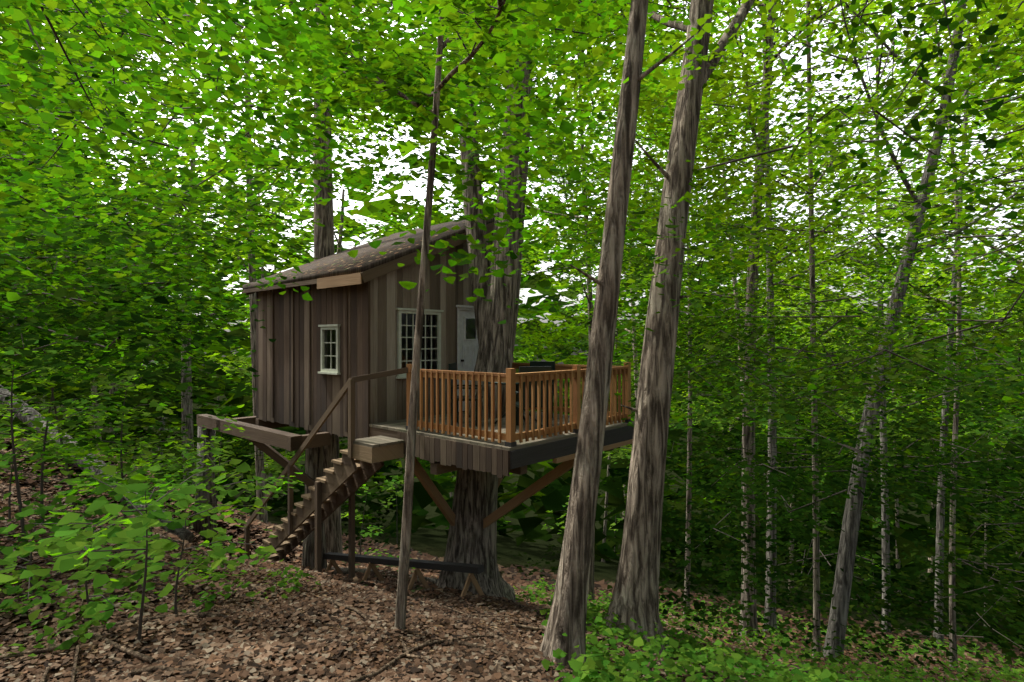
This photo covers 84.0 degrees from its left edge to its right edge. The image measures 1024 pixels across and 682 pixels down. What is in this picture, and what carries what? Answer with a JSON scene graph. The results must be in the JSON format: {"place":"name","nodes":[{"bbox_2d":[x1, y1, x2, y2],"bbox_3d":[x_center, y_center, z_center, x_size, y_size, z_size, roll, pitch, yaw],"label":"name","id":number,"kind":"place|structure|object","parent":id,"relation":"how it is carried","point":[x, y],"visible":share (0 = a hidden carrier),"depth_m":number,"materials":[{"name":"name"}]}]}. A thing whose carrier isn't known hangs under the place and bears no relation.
{"place":"outdoors","nodes":[
{"label":"outdoors","id":0,"kind":"place"},
{"bbox_2d":[243,214,494,288],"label":"cabin roof","id":1,"kind":"structure","parent":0,"point":[369,261],"depth_m":11.10,"materials":[{"name":"wood"}]},
{"bbox_2d":[242,215,525,294],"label":"roof fascia","id":2,"kind":"structure","parent":1,"relation":"attached to","point":[381,270],"depth_m":10.24,"materials":[{"name":"brown wood"}]},
{"bbox_2d":[256,280,508,477],"bbox_3d":[-2.771,0.310,9.829,7.386,2.959,0.080,0,0,42],"label":"wall siding","id":3,"kind":"object","parent":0,"point":[294,388],"visible":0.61,"depth_m":10.51,"materials":[{"name":"brown wood"}]},
{"bbox_2d":[318,308,443,378],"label":"window frames","id":4,"kind":"structure","parent":3,"relation":"attached to","point":[336,327],"depth_m":10.16,"materials":[{"name":"white wood"}]},
{"bbox_2d":[370,233,512,423],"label":"wall","id":5,"kind":"structure","parent":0,"point":[389,294],"depth_m":9.97,"materials":[{"name":"brown wood"}]},
{"bbox_2d":[456,305,478,411],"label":"cabin door","id":6,"kind":"structure","parent":5,"relation":"in","point":[467,351],"depth_m":11.09,"materials":[{"name":"grey wood"}]},
{"bbox_2d":[0,368,1023,681],"bbox_3d":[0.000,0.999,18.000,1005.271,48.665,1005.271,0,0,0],"label":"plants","id":7,"kind":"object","parent":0,"point":[430,540],"depth_m":11.40,"materials":[{"name":"green plant"}]},
{"bbox_2d":[251,443,403,561],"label":"stair treads","id":8,"kind":"object","parent":7,"relation":"on","point":[375,454],"visible":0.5,"depth_m":8.86,"materials":[{"name":"brown wood"}]},
{"bbox_2d":[197,367,613,578],"bbox_3d":[-2.313,2.693,11.341,8.750,4.570,4.360,0,0,42],"label":"wooden support frame","id":9,"kind":"object","parent":7,"relation":"on","point":[262,435],"visible":0.44,"depth_m":9.82,"materials":[{"name":"brown wood"}]},
{"bbox_2d":[324,426,633,573],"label":"support beams","id":10,"kind":"structure","parent":9,"relation":"attached to","point":[521,457],"depth_m":8.98,"materials":[{"name":"brown wood"}]},
{"bbox_2d":[353,411,633,450],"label":"deck planks","id":11,"kind":"object","parent":9,"relation":"on","point":[380,440],"visible":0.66,"depth_m":8.68,"materials":[{"name":"brown wood"}]},
{"bbox_2d":[448,361,554,434],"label":"patio chairs","id":12,"kind":"object","parent":11,"relation":"on","point":[538,366],"visible":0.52,"depth_m":8.75,"materials":[{"name":"grey metal"}]},
{"bbox_2d":[488,382,542,425],"bbox_3d":[0.096,1.019,9.347,1.098,0.748,1.098,0,0,0],"label":"patio table","id":13,"kind":"object","parent":11,"relation":"on","point":[517,408],"visible":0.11,"depth_m":9.32,"materials":[{"name":"grey metal"}]},
{"bbox_2d":[406,362,630,442],"bbox_3d":[-0.146,0.880,9.566,3.097,1.040,3.044,0,0,42],"label":"deck railing","id":14,"kind":"object","parent":9,"relation":"on","point":[511,377],"visible":0.72,"depth_m":8.12,"materials":[{"name":"brown wood"}]},
{"bbox_2d":[406,360,631,446],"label":"post brackets","id":15,"kind":"object","parent":14,"relation":"on","point":[510,444],"visible":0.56,"depth_m":8.49,"materials":[{"name":"black metal"}]},
{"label":"cabin","id":16,"kind":"object","parent":9,"relation":"on","visible":0},
{"bbox_2d":[247,222,463,283],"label":"roof litter","id":17,"kind":"object","parent":16,"relation":"on","point":[354,259],"visible":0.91,"depth_m":10.93,"materials":[{"name":"brown plant"}]},
{"bbox_2d":[325,313,475,369],"bbox_3d":[-1.935,0.040,10.444,2.860,1.050,0.908,0,0,-18],"label":"window glass","id":18,"kind":"object","parent":16,"relation":"attached to","point":[470,328],"visible":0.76,"depth_m":10.37,"materials":[{"name":"black glass"}]},
{"bbox_2d":[0,470,942,681],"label":"fallen sticks","id":19,"kind":"object","parent":7,"relation":"on","point":[405,652],"visible":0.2,"depth_m":5.07,"materials":[{"name":"brown wood"}]},
{"bbox_2d":[317,272,632,596],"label":"support braces","id":20,"kind":"object","parent":7,"relation":"on","point":[441,503],"visible":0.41,"depth_m":9.52,"materials":[{"name":"brown wood"}]},
{"bbox_2d":[0,0,1023,675],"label":"tree","id":21,"kind":"object","parent":7,"relation":"on","point":[554,500],"depth_m":7.36,"materials":[{"name":"green plant"}]},
{"bbox_2d":[0,0,1023,681],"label":"tree leaves","id":22,"kind":"object","parent":7,"relation":"on","point":[68,526],"visible":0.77,"depth_m":8.99,"materials":[{"name":"green plant"}]},
{"bbox_2d":[0,436,1023,681],"bbox_3d":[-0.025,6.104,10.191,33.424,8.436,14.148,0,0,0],"label":"forest floor","id":23,"kind":"structure","parent":7,"relation":"on","point":[221,651],"depth_m":5.37,"materials":[{"name":"brown soil"}]},
{"bbox_2d":[0,426,1023,681],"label":"ground plants","id":24,"kind":"object","parent":7,"relation":"on","point":[632,666],"visible":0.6,"depth_m":6.40,"materials":[{"name":"green plant"}]},
{"bbox_2d":[0,0,1023,660],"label":"tree trunks","id":25,"kind":"object","parent":7,"relation":"on","point":[846,558],"visible":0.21,"depth_m":12.04,"materials":[{"name":"grey plant"}]},
{"bbox_2d":[42,0,1023,667],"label":"tree trunks","id":26,"kind":"object","parent":7,"relation":"on","point":[470,536],"visible":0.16,"depth_m":10.72,"materials":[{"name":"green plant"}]},
{"bbox_2d":[0,0,1023,367],"label":"sky","id":27,"kind":"structure","parent":0,"point":[418,193],"materials":[{"name":"white"}]}
]}

